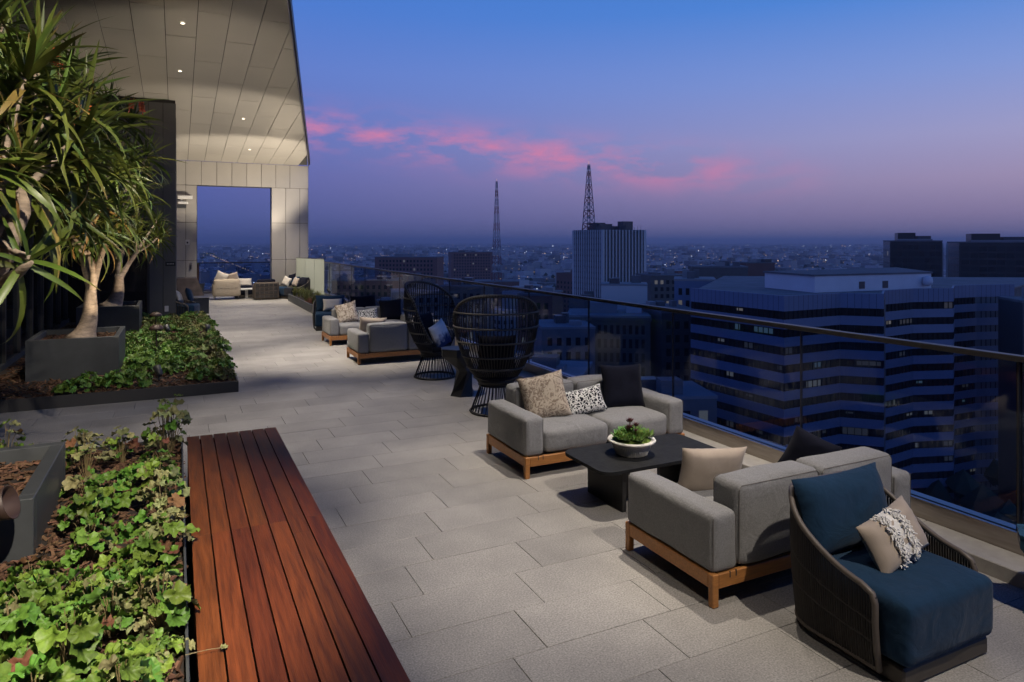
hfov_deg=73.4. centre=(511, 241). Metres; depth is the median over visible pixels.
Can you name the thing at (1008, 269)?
window
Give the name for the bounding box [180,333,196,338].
coral bells
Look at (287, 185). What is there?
portal wall
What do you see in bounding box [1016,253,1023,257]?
window
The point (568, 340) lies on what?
window
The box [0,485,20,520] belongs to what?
spotlight
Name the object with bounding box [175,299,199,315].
rope armchair
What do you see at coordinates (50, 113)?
aloe tree
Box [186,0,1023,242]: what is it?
sky
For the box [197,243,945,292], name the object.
distant city
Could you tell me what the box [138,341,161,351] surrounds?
coral bells
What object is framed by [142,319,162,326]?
coral bells
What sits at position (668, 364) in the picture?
window
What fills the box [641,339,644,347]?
window
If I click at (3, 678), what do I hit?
coral bells
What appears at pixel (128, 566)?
coral bells
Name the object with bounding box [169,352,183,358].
coral bells
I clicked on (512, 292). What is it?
city building
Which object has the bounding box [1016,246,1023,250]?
window
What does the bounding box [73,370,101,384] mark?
coral bells
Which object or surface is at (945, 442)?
lit window
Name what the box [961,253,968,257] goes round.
window
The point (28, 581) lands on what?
coral bells
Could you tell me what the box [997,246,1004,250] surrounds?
window
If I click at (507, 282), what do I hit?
mast base building
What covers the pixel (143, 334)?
coral bells
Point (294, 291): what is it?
grass tuft
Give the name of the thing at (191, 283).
stone block
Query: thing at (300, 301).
grass planter
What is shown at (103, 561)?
coral bells
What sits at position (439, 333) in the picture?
pillow
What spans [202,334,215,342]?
coral bells
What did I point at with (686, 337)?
window
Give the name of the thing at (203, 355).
coral bells
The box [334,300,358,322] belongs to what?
pillow
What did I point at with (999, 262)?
window
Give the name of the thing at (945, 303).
lit window
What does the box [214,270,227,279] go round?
pillow
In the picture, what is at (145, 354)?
coral bells
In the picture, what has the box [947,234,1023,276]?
dark glass tower
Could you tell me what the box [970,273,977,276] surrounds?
window
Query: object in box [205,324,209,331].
garden spotlight
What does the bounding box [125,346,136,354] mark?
coral bells
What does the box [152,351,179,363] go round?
coral bells
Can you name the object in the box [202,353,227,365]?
coral bells
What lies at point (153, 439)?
coral bells
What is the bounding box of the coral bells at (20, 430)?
[0,419,25,447]
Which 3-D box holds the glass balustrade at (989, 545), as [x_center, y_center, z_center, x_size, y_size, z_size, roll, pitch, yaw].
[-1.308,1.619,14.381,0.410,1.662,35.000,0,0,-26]
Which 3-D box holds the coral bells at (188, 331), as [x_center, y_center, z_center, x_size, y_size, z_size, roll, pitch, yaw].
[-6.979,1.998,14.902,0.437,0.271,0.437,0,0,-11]
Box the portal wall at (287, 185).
[176,160,307,289]
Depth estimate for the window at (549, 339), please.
204.49 m
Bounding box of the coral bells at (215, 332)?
[205,328,221,337]
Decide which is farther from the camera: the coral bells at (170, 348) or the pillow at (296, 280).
the pillow at (296, 280)
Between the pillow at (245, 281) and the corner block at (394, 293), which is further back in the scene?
the corner block at (394, 293)
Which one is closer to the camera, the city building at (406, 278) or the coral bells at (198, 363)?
the coral bells at (198, 363)
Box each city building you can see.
[261,275,269,278]
[375,297,390,305]
[402,273,435,287]
[494,298,516,350]
[502,286,523,294]
[556,269,571,311]
[569,291,597,308]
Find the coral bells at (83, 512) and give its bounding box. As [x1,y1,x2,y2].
[56,488,121,539]
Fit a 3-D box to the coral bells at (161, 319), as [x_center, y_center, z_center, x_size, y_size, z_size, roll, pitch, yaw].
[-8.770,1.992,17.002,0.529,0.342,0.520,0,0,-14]
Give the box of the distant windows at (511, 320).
[325,281,571,335]
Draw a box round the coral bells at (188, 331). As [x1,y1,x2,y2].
[180,328,199,335]
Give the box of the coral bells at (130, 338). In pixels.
[125,336,136,342]
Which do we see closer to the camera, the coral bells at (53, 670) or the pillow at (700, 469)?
the coral bells at (53, 670)
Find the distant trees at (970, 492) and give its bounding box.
[199,254,1015,524]
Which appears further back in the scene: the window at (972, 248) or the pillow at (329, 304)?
the window at (972, 248)
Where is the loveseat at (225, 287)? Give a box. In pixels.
[212,279,240,299]
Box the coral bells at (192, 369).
[187,364,208,374]
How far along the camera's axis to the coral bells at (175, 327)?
16.09 m
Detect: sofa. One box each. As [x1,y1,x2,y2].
[252,279,278,298]
[322,306,412,345]
[347,319,454,364]
[486,374,684,478]
[625,446,910,608]
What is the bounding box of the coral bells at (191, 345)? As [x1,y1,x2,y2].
[180,342,198,348]
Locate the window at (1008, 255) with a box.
[1006,253,1014,257]
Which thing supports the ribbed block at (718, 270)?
on the ground
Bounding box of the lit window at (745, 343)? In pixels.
[744,342,752,347]
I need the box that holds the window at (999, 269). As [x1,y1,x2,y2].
[997,267,1004,271]
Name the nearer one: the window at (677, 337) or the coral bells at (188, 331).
the coral bells at (188, 331)
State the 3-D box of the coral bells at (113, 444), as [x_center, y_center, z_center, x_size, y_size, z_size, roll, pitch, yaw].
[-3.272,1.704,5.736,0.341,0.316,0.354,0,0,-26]
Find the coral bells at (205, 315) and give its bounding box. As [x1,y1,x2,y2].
[195,313,209,318]
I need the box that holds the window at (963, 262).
[961,260,968,264]
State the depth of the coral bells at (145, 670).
2.66 m
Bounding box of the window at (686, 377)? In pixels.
[684,375,688,380]
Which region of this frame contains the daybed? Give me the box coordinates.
[234,286,251,297]
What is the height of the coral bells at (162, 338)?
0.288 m
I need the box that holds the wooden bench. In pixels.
[187,427,409,681]
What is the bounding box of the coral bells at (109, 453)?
[65,428,115,476]
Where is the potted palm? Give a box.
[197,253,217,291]
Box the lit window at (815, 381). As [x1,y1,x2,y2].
[806,380,820,386]
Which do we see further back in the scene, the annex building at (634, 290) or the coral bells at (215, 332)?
the annex building at (634, 290)
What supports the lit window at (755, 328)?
in the banded office building at (925, 418)
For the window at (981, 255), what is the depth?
405.59 m
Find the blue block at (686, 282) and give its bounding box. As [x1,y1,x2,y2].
[674,269,715,306]
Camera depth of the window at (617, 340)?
220.65 m
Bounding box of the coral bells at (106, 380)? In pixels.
[95,371,130,387]
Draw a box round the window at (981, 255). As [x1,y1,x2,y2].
[979,253,986,257]
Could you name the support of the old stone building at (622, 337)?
on the ground
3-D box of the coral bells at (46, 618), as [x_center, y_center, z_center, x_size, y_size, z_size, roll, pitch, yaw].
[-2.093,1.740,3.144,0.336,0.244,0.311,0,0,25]
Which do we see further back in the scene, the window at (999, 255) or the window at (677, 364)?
the window at (999, 255)
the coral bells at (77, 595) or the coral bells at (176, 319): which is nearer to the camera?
the coral bells at (77, 595)
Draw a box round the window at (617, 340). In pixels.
[616,339,619,347]
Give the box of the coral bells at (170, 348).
[161,343,185,354]
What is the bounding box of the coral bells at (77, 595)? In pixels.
[59,570,133,626]
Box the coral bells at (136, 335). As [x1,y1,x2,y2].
[126,332,139,337]
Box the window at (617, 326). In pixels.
[616,325,619,333]
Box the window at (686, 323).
[684,321,688,328]
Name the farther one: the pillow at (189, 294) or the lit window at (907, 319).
the lit window at (907, 319)
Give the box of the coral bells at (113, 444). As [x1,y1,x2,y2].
[97,425,143,462]
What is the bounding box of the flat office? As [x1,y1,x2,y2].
[534,312,595,374]
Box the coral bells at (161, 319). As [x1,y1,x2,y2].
[149,316,168,323]
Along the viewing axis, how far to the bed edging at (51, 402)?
9.58 m
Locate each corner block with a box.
[331,274,401,301]
[390,284,438,318]
[440,277,493,342]
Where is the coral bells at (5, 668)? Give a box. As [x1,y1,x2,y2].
[0,661,11,681]
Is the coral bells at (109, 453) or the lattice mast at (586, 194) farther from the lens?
the lattice mast at (586, 194)
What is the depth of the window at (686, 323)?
215.14 m
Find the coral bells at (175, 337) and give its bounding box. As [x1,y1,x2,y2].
[160,333,178,341]
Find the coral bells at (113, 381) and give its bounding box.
[103,369,124,385]
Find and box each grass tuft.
[291,285,297,295]
[296,286,302,296]
[303,291,311,300]
[307,293,316,303]
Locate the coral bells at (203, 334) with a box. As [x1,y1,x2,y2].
[196,332,214,339]
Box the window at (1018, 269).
[1016,267,1023,271]
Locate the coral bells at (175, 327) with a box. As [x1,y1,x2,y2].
[162,323,179,331]
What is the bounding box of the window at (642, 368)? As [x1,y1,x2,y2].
[641,367,644,375]
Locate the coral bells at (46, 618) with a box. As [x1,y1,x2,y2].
[14,594,90,646]
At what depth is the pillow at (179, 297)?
19.68 m
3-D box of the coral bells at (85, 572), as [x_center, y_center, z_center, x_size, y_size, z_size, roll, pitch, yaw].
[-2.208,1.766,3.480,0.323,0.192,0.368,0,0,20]
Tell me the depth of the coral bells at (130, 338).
13.94 m
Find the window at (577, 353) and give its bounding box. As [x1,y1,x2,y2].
[576,352,579,359]
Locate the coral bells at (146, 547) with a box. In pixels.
[105,526,180,571]
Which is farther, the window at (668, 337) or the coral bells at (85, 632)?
the window at (668, 337)
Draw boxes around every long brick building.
[375,254,443,285]
[448,250,492,282]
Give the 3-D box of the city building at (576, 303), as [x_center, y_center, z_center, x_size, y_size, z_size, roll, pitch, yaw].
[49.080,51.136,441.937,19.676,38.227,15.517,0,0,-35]
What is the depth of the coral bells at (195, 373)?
10.42 m
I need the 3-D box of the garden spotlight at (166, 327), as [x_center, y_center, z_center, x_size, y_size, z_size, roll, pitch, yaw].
[-7.826,2.004,15.561,0.167,0.273,0.111,0,0,35]
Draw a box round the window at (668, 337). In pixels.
[666,335,670,342]
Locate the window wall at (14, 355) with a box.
[0,0,68,371]
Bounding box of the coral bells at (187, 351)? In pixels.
[180,347,205,358]
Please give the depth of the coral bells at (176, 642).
3.02 m
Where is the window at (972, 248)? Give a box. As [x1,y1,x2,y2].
[970,246,977,250]
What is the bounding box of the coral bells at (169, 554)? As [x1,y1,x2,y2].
[141,506,200,563]
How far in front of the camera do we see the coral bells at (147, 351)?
11.91 m
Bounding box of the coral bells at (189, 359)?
[182,355,206,366]
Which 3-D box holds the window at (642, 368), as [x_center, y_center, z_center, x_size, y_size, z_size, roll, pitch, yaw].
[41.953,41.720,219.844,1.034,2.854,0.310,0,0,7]
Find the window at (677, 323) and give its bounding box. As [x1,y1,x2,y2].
[675,321,679,328]
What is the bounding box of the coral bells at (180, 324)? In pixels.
[176,320,193,326]
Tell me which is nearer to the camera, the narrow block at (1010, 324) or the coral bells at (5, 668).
the coral bells at (5, 668)
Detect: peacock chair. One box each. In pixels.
[403,281,456,380]
[452,294,538,416]
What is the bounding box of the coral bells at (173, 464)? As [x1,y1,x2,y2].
[129,448,181,481]
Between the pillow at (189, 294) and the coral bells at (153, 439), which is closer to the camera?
the coral bells at (153, 439)
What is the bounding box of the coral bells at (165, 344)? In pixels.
[155,341,181,354]
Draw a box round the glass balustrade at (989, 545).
[324,261,1023,589]
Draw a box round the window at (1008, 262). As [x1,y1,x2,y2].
[1006,260,1014,264]
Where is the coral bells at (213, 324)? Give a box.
[201,319,218,327]
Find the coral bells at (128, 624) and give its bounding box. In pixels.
[65,576,149,643]
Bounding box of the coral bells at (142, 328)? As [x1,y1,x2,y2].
[139,324,161,332]
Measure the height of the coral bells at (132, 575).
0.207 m
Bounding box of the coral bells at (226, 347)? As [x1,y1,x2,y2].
[208,338,231,350]
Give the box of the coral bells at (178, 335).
[170,332,184,338]
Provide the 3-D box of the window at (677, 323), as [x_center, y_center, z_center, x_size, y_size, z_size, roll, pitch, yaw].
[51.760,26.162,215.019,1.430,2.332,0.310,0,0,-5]
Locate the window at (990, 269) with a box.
[988,267,995,271]
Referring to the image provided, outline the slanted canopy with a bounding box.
[24,0,309,166]
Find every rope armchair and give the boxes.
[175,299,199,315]
[279,277,299,298]
[284,277,309,298]
[313,295,346,330]
[349,295,378,307]
[788,462,992,681]
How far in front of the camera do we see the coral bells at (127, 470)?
5.38 m
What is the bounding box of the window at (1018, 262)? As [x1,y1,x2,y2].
[1016,260,1023,264]
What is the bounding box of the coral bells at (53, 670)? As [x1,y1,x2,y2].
[8,650,85,681]
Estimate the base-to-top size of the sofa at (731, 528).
0.741 m
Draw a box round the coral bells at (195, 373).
[185,366,216,380]
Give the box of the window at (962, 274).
[961,273,968,276]
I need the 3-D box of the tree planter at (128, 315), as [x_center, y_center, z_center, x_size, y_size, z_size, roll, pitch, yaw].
[-9.632,1.835,16.498,1.260,0.670,1.500,0,0,-26]
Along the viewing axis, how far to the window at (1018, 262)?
398.81 m
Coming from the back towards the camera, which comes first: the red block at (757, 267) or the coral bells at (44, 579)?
the red block at (757, 267)
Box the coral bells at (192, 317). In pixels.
[184,315,196,319]
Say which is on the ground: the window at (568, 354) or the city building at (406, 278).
the city building at (406, 278)
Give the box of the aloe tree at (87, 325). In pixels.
[19,77,184,337]
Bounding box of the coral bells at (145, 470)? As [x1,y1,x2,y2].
[130,454,189,501]
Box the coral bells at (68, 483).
[59,466,115,496]
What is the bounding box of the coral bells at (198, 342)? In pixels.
[184,341,202,346]
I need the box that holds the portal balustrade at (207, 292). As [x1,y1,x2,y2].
[200,262,269,293]
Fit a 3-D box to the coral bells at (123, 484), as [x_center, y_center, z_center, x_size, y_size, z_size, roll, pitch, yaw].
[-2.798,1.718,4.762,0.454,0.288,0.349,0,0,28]
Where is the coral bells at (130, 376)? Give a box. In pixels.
[117,368,152,387]
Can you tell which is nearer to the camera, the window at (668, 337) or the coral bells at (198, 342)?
the coral bells at (198, 342)
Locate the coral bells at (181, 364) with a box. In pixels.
[164,357,185,370]
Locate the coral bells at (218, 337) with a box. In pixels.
[205,335,228,344]
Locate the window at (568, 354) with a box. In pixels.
[566,352,570,359]
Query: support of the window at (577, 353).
in the flat office
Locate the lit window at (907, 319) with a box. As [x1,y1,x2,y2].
[900,319,911,323]
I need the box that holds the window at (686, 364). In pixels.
[684,362,688,368]
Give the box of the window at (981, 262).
[979,260,986,264]
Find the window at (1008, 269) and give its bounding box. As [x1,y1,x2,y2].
[1006,267,1014,271]
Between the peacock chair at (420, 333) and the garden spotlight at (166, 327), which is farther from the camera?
the garden spotlight at (166, 327)
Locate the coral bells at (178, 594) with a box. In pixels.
[112,564,200,628]
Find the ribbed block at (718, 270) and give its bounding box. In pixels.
[688,261,747,279]
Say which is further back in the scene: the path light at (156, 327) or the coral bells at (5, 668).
the path light at (156, 327)
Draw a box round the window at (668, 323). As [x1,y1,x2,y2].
[666,321,670,328]
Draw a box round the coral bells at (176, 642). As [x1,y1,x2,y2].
[118,625,194,674]
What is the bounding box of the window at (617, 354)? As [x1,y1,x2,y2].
[616,353,619,361]
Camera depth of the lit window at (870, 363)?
160.15 m
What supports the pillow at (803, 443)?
on the sofa at (731, 528)
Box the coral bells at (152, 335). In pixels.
[138,333,159,341]
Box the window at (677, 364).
[675,362,679,369]
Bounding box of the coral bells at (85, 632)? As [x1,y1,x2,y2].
[14,600,114,680]
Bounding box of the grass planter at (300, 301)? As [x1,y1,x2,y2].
[288,293,344,313]
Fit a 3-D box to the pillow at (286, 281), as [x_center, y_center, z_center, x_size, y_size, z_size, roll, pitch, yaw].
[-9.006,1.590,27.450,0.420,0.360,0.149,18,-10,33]
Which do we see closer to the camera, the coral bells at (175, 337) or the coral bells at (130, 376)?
the coral bells at (130, 376)
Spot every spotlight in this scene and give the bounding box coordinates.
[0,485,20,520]
[153,364,162,381]
[163,324,169,331]
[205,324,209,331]
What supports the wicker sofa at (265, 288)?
on the terrace floor
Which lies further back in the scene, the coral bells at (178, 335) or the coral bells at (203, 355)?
the coral bells at (178, 335)
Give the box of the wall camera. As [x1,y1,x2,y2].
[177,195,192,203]
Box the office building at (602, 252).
[572,221,645,297]
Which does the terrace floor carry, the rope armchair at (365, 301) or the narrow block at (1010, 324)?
the rope armchair at (365, 301)
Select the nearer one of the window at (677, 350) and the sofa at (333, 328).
the sofa at (333, 328)
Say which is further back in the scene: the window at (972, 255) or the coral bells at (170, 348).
the window at (972, 255)
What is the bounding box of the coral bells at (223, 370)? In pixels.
[208,366,236,380]
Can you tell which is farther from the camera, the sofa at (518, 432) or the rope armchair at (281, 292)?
the rope armchair at (281, 292)
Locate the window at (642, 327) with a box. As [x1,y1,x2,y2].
[641,326,644,334]
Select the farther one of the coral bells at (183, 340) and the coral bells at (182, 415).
the coral bells at (183, 340)
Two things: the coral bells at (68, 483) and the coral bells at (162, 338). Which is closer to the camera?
the coral bells at (68, 483)
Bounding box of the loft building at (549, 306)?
[517,285,562,358]
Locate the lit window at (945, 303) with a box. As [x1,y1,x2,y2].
[944,302,951,307]
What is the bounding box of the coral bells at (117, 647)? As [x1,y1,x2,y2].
[90,631,175,681]
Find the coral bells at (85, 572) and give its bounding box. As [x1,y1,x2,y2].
[45,564,111,602]
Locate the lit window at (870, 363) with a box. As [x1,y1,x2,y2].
[857,361,880,365]
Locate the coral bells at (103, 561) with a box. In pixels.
[93,554,141,590]
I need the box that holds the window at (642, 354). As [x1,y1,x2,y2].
[641,353,644,361]
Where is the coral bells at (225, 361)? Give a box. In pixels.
[207,355,237,371]
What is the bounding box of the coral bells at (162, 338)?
[155,334,178,344]
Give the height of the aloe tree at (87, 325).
4.744 m
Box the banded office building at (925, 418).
[691,267,1023,498]
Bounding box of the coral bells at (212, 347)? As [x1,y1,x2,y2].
[199,341,224,353]
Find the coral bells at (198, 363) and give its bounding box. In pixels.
[184,359,209,370]
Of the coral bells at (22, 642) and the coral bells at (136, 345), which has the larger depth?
the coral bells at (136, 345)
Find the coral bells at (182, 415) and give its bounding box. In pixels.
[152,394,191,450]
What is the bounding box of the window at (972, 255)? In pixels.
[970,253,977,257]
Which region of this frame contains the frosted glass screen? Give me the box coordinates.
[296,257,323,294]
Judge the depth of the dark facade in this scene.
19.12 m
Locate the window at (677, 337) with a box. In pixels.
[675,335,679,341]
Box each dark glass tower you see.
[883,233,947,276]
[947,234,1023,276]
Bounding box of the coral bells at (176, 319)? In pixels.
[166,316,181,322]
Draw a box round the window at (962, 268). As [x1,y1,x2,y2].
[961,267,968,270]
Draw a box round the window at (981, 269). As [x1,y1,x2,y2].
[979,267,986,271]
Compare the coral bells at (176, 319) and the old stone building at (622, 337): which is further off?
the old stone building at (622, 337)
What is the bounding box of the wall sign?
[165,262,175,265]
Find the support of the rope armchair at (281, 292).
on the terrace floor
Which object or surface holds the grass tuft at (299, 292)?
on the grass planter at (300, 301)
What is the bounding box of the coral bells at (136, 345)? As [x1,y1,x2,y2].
[125,340,142,348]
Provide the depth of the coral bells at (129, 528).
4.26 m
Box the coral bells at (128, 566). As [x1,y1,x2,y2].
[102,559,154,599]
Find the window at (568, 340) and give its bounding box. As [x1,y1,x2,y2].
[566,338,570,345]
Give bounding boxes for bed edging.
[0,315,238,412]
[68,435,189,681]
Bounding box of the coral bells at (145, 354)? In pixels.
[123,351,155,367]
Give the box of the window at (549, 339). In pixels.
[548,338,551,345]
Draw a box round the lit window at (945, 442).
[944,441,951,445]
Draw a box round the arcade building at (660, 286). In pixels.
[635,269,681,302]
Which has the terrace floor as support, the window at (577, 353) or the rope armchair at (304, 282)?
the rope armchair at (304, 282)
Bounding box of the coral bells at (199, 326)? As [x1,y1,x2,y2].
[194,323,210,332]
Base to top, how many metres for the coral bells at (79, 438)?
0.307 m
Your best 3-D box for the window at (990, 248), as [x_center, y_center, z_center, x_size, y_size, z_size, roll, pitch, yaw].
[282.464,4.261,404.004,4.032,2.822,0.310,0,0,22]
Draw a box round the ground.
[204,242,1004,501]
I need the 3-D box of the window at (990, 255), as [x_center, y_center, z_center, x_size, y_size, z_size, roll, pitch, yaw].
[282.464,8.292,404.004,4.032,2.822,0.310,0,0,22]
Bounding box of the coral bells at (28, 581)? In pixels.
[0,577,44,621]
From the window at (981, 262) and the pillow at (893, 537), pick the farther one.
the window at (981, 262)
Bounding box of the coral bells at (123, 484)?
[84,469,137,509]
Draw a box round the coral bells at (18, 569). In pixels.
[6,555,66,581]
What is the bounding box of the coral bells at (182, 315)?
[179,311,197,317]
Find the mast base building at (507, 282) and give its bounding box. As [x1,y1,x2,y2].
[474,279,518,305]
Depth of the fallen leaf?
3.01 m
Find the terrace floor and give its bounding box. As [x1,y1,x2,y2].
[0,293,1023,681]
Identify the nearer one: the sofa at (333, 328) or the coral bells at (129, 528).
the coral bells at (129, 528)
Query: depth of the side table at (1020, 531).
4.16 m
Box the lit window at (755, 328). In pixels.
[754,326,772,333]
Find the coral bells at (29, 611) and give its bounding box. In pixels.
[0,593,52,657]
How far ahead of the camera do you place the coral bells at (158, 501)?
4.31 m
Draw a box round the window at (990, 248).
[988,246,995,250]
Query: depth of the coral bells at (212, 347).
12.67 m
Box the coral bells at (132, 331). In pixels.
[125,330,139,336]
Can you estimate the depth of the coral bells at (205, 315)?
18.31 m
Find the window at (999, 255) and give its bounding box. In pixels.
[997,253,1004,257]
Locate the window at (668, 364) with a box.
[666,362,670,369]
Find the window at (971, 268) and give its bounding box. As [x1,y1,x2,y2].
[970,267,977,270]
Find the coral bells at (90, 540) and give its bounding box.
[60,517,119,568]
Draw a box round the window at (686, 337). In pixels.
[684,335,688,341]
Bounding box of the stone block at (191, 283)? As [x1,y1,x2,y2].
[177,277,203,302]
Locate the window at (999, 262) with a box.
[997,260,1004,264]
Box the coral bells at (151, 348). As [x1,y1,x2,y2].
[137,346,157,355]
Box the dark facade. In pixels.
[6,94,175,328]
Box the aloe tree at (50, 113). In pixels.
[0,0,169,344]
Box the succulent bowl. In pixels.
[607,418,655,457]
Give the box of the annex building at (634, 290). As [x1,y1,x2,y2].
[601,275,647,308]
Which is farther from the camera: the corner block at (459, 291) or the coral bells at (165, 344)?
the corner block at (459, 291)
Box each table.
[240,288,251,298]
[441,346,473,397]
[565,434,714,511]
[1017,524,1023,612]
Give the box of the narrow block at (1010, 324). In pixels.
[997,287,1023,505]
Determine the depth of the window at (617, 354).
220.65 m
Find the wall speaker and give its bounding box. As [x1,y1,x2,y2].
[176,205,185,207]
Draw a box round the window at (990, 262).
[988,260,995,264]
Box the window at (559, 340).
[557,338,561,345]
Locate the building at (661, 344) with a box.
[641,300,690,380]
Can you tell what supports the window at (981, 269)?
in the dark glass tower at (985, 255)
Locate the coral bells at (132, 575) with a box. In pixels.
[105,563,176,611]
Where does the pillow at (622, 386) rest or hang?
on the sofa at (518, 432)
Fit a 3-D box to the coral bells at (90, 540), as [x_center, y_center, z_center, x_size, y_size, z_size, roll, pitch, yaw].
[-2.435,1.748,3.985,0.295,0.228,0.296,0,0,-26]
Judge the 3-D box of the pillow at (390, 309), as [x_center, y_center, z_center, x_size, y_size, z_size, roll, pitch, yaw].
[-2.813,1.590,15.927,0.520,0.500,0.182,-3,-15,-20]
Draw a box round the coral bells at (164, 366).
[152,358,183,374]
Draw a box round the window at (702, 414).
[699,411,707,420]
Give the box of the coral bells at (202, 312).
[193,311,206,316]
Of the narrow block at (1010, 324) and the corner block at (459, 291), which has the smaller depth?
the narrow block at (1010, 324)
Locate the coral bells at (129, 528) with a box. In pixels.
[109,514,149,543]
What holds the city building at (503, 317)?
on the ground
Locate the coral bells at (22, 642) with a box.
[0,631,62,681]
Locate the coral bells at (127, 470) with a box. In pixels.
[120,455,164,479]
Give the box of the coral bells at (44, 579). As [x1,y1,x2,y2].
[0,568,67,627]
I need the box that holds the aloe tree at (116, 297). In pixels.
[98,188,177,306]
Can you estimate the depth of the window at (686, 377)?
215.14 m
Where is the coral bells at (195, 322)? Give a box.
[182,318,198,326]
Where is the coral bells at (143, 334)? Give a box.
[137,330,160,342]
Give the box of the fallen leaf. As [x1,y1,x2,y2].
[185,643,227,654]
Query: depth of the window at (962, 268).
408.97 m
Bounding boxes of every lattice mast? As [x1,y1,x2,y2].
[491,179,501,280]
[582,164,594,229]
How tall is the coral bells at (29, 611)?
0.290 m
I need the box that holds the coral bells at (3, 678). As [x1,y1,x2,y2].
[0,673,6,681]
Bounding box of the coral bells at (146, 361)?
[120,354,154,371]
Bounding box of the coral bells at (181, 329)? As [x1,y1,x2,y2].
[177,326,196,336]
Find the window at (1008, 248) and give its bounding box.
[1006,246,1014,250]
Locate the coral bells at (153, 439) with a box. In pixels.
[141,400,187,457]
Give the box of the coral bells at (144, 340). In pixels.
[139,337,159,344]
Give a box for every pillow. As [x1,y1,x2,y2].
[176,290,183,302]
[185,288,193,301]
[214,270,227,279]
[228,272,238,278]
[239,278,251,285]
[282,276,291,286]
[292,277,299,285]
[323,299,341,310]
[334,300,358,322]
[356,307,377,321]
[359,317,386,332]
[378,299,401,319]
[428,318,451,346]
[517,369,571,417]
[565,383,607,413]
[600,364,644,407]
[678,447,746,491]
[778,425,841,461]
[856,495,928,572]
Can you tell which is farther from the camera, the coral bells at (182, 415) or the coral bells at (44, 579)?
the coral bells at (182, 415)
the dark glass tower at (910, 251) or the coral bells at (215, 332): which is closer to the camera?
the coral bells at (215, 332)
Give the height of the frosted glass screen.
1.580 m
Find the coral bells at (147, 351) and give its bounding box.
[124,350,154,360]
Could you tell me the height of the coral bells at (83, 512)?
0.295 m
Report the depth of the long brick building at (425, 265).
700.86 m
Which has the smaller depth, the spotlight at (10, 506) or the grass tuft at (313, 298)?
the spotlight at (10, 506)
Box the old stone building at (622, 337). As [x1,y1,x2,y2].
[568,300,651,375]
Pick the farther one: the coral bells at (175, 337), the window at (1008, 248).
the window at (1008, 248)
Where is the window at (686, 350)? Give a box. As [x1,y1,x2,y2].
[684,348,688,355]
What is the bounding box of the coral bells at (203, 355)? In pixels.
[180,353,207,362]
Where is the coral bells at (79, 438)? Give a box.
[61,426,96,460]
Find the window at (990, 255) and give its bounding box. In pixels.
[988,253,995,257]
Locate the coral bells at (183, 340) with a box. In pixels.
[179,335,202,344]
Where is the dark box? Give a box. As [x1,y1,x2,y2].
[190,296,209,313]
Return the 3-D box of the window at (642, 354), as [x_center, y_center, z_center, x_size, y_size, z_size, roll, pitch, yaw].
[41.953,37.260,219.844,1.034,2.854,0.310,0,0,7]
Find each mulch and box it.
[0,323,233,399]
[0,441,187,681]
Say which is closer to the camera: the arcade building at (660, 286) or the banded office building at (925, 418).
the banded office building at (925, 418)
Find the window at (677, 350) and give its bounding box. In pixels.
[675,348,679,355]
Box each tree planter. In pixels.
[0,441,64,563]
[25,326,124,382]
[76,301,141,331]
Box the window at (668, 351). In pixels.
[666,349,670,355]
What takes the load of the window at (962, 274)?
in the dark glass tower at (985, 255)
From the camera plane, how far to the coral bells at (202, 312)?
18.89 m
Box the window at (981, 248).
[979,246,986,250]
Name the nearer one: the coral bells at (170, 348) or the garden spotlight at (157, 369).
the garden spotlight at (157, 369)
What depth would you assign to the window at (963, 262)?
408.97 m
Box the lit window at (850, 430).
[843,427,867,435]
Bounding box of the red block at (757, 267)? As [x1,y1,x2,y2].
[740,259,774,275]
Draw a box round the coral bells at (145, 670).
[85,643,163,681]
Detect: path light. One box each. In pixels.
[149,312,161,331]
[149,324,163,350]
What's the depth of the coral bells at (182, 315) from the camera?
18.53 m
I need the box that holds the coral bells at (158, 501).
[133,478,185,531]
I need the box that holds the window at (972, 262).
[970,260,977,264]
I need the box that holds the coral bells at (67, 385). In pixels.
[51,377,96,393]

